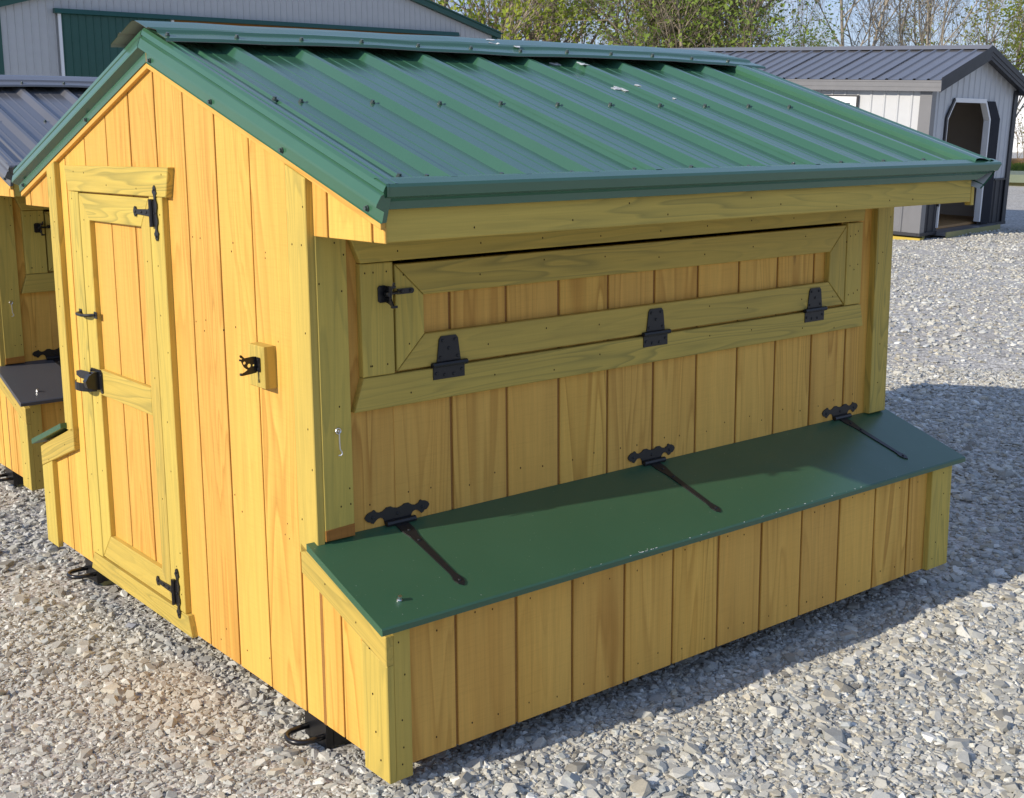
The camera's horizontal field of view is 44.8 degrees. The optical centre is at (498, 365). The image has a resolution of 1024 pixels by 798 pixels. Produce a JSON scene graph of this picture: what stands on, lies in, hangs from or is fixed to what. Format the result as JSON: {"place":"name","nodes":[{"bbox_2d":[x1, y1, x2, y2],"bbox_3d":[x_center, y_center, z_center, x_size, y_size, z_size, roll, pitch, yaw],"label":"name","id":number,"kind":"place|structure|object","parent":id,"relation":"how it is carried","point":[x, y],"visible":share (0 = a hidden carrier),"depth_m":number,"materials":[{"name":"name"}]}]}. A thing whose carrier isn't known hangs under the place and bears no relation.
{"place":"outdoors","nodes":[
{"label":"outdoors","id":0,"kind":"place"},
{"bbox_2d":[0,0,502,76],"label":"metal barn","id":1,"kind":"structure","parent":0,"point":[59,37],"depth_m":33.88,"materials":[{"name":"grey paint"}]},
{"bbox_2d":[61,14,170,76],"bbox_3d":[-10.209,-6.919,33.744,3.100,4.915,0.016,-9,14,-40],"label":"sliding door","id":2,"kind":"structure","parent":1,"relation":"in","point":[88,51],"depth_m":32.94,"materials":[{"name":"green paint"}]},
{"bbox_2d":[0,152,1023,797],"bbox_3d":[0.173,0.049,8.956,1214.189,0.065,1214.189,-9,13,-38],"label":"gravel yard","id":3,"kind":"structure","parent":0,"point":[1014,218],"depth_m":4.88,"materials":[{"name":"grey gravel"}]},
{"bbox_2d":[0,75,97,490],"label":"chicken coop","id":4,"kind":"structure","parent":3,"relation":"on","point":[34,109],"depth_m":6.00,"materials":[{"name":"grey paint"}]},
{"bbox_2d":[125,622,136,627],"bbox_3d":[-1.294,0.917,4.377,0.046,0.025,0.027,5,12,26],"label":"stone","id":5,"kind":"object","parent":3,"relation":"on","point":[131,625],"visible":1,"depth_m":4.37,"materials":[{"name":"grey stone"}]},
{"bbox_2d":[431,0,524,39],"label":"tree","id":6,"kind":"object","parent":3,"relation":"on","point":[483,13],"visible":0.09,"depth_m":48.19,"materials":[{"name":"green plant"}]},
{"bbox_2d":[12,20,1001,783],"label":"chicken coop","id":7,"kind":"structure","parent":3,"relation":"on","point":[426,396],"depth_m":3.76,"materials":[{"name":"yellow wood"}]},
{"bbox_2d":[75,185,180,618],"bbox_3d":[-1.293,0.091,4.232,0.076,1.413,0.748,-9,13,-38],"label":"door","id":8,"kind":"structure","parent":7,"relation":"in","point":[103,383],"depth_m":4.27,"materials":[{"name":"yellow wood"}]},
{"bbox_2d":[446,0,571,39],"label":"tree","id":9,"kind":"object","parent":3,"relation":"on","point":[448,6],"visible":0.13,"depth_m":58.13,"materials":[{"name":"green plant"}]},
{"bbox_2d":[449,0,580,42],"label":"tree","id":10,"kind":"object","parent":3,"relation":"on","point":[474,10],"visible":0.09,"depth_m":55.54,"materials":[{"name":"green plant"}]},
{"bbox_2d":[433,0,613,42],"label":"tree","id":11,"kind":"object","parent":3,"relation":"on","point":[526,17],"visible":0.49,"depth_m":48.45,"materials":[{"name":"green plant"}]},
{"bbox_2d":[471,0,595,43],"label":"tree","id":12,"kind":"object","parent":3,"relation":"on","point":[530,39],"visible":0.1,"depth_m":55.11,"materials":[{"name":"green plant"}]},
{"bbox_2d":[451,0,620,41],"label":"tree","id":13,"kind":"object","parent":3,"relation":"on","point":[541,22],"visible":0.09,"depth_m":55.26,"materials":[{"name":"green plant"}]},
{"bbox_2d":[530,0,620,43],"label":"tree","id":14,"kind":"object","parent":3,"relation":"on","point":[595,36],"visible":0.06,"depth_m":55.25,"materials":[{"name":"green plant"}]},
{"bbox_2d":[550,6,622,43],"bbox_3d":[3.909,-16.004,61.563,3.994,12.811,4.826,5,12,26],"label":"tree","id":15,"kind":"object","parent":3,"relation":"on","point":[582,34],"visible":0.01,"depth_m":61.58,"materials":[{"name":"green plant"}]},
{"bbox_2d":[580,0,655,44],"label":"tree","id":16,"kind":"object","parent":3,"relation":"on","point":[616,24],"visible":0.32,"depth_m":48.67,"materials":[{"name":"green plant"}]},
{"bbox_2d":[568,0,689,47],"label":"tree","id":17,"kind":"object","parent":3,"relation":"on","point":[630,19],"visible":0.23,"depth_m":49.42,"materials":[{"name":"green plant"}]},
{"bbox_2d":[620,1,722,46],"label":"tree","id":18,"kind":"object","parent":3,"relation":"on","point":[638,11],"visible":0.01,"depth_m":57.73,"materials":[{"name":"green plant"}]},
{"bbox_2d":[516,0,829,47],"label":"tree","id":19,"kind":"object","parent":3,"relation":"on","point":[636,29],"visible":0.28,"depth_m":46.71,"materials":[{"name":"green plant"}]},
{"bbox_2d":[529,0,844,47],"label":"tree","id":20,"kind":"object","parent":3,"relation":"on","point":[659,31],"visible":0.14,"depth_m":47.70,"materials":[{"name":"green plant"}]},
{"bbox_2d":[586,0,818,47],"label":"tree","id":21,"kind":"object","parent":3,"relation":"on","point":[708,21],"visible":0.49,"depth_m":46.27,"materials":[{"name":"green plant"}]},
{"bbox_2d":[695,0,824,47],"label":"tree","id":22,"kind":"object","parent":3,"relation":"on","point":[773,28],"visible":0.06,"depth_m":54.35,"materials":[{"name":"green plant"}]},
{"bbox_2d":[696,0,853,46],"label":"tree","id":23,"kind":"object","parent":3,"relation":"on","point":[805,41],"visible":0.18,"depth_m":46.02,"materials":[{"name":"green plant"}]},
{"bbox_2d":[773,0,832,46],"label":"tree","id":24,"kind":"object","parent":3,"relation":"on","point":[814,7],"visible":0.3,"depth_m":54.27,"materials":[{"name":"green plant"}]},
{"bbox_2d":[672,45,1023,240],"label":"storage shed","id":25,"kind":"structure","parent":3,"relation":"on","point":[964,96],"depth_m":20.82,"materials":[{"name":"white paint"}]},
{"bbox_2d":[827,95,858,106],"bbox_3d":[5.481,-3.985,20.538,0.910,0.960,0.044,12,16,41],"label":"window","id":26,"kind":"structure","parent":25,"relation":"in","point":[853,100],"depth_m":20.24,"materials":[{"name":"white paint"}]},
{"bbox_2d":[979,101,999,223],"bbox_3d":[8.440,-3.492,21.450,0.019,2.085,0.635,12,16,41],"label":"door leaf","id":27,"kind":"structure","parent":25,"relation":"in","point":[994,115],"depth_m":21.52,"materials":[{"name":"black paint"}]},
{"bbox_2d":[798,0,915,45],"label":"tree","id":28,"kind":"object","parent":3,"relation":"on","point":[842,26],"visible":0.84,"depth_m":47.33,"materials":[{"name":"brown plant"}]},
{"bbox_2d":[808,0,905,45],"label":"tree","id":29,"kind":"object","parent":3,"relation":"on","point":[876,39],"visible":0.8,"depth_m":48.66,"materials":[{"name":"brown plant"}]},
{"bbox_2d":[845,0,922,45],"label":"tree","id":30,"kind":"object","parent":3,"relation":"on","point":[881,41],"visible":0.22,"depth_m":51.99,"materials":[{"name":"green plant"}]},
{"bbox_2d":[822,0,1023,45],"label":"tree","id":31,"kind":"object","parent":3,"relation":"on","point":[900,31],"visible":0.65,"depth_m":48.55,"materials":[{"name":"green plant"}]},
{"bbox_2d":[919,631,927,638],"bbox_3d":[1.425,0.909,4.167,0.031,0.028,0.038,9,14,41],"label":"stone","id":32,"kind":"object","parent":3,"relation":"on","point":[923,634],"visible":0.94,"depth_m":4.16,"materials":[{"name":"white stone"}]},
{"bbox_2d":[836,0,1023,48],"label":"tree","id":33,"kind":"object","parent":3,"relation":"on","point":[923,28],"visible":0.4,"depth_m":50.97,"materials":[{"name":"green plant"}]},
{"bbox_2d":[949,0,1023,61],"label":"tree","id":34,"kind":"object","parent":3,"relation":"on","point":[986,20],"visible":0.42,"depth_m":54.10,"materials":[{"name":"brown plant"}]},
{"bbox_2d":[988,4,1019,64],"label":"tree","id":35,"kind":"object","parent":3,"relation":"on","point":[1007,29],"visible":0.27,"depth_m":133.19,"materials":[{"name":"plant"}]},
{"bbox_2d":[991,0,1023,67],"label":"tree","id":36,"kind":"object","parent":3,"relation":"on","point":[1012,29],"visible":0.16,"depth_m":137.66,"materials":[{"name":"green plant"}]},
{"bbox_2d":[435,0,1023,74],"label":"sky","id":37,"kind":"structure","parent":0,"point":[835,13],"materials":[{"name":"white"}]},
{"bbox_2d":[1009,171,1023,185],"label":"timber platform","id":38,"kind":"structure","parent":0,"point":[1016,178],"depth_m":40.01,"materials":[{"name":"beige wood"}]},
{"bbox_2d":[1011,162,1023,170],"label":"grass","id":39,"kind":"structure","parent":0,"point":[1017,166],"depth_m":58.42,"materials":[{"name":"green plant"}]},
{"bbox_2d":[1012,96,1023,151],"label":"hoop house","id":40,"kind":"structure","parent":0,"point":[1018,132],"depth_m":110.42,"materials":[{"name":"white paint"}]},
{"label":"grass verge","id":41,"kind":"structure","parent":0,"visible":0},
{"bbox_2d":[898,0,1023,73],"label":"tree","id":42,"kind":"object","parent":41,"relation":"on","point":[1021,11],"visible":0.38,"depth_m":56.04,"materials":[{"name":"green plant"}]},
{"bbox_2d":[958,1,1023,116],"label":"tree","id":43,"kind":"object","parent":41,"relation":"on","point":[1019,49],"visible":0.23,"depth_m":57.01,"materials":[{"name":"green plant"}]},
{"bbox_2d":[1012,158,1023,163],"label":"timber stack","id":44,"kind":"object","parent":41,"relation":"on","point":[1015,160],"depth_m":66.55,"materials":[{"name":"brown wood"}]},
{"bbox_2d":[1014,104,1023,157],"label":"shrub","id":45,"kind":"object","parent":41,"relation":"on","point":[1020,131],"visible":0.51,"depth_m":67.96,"materials":[{"name":"green plant"}]}
]}

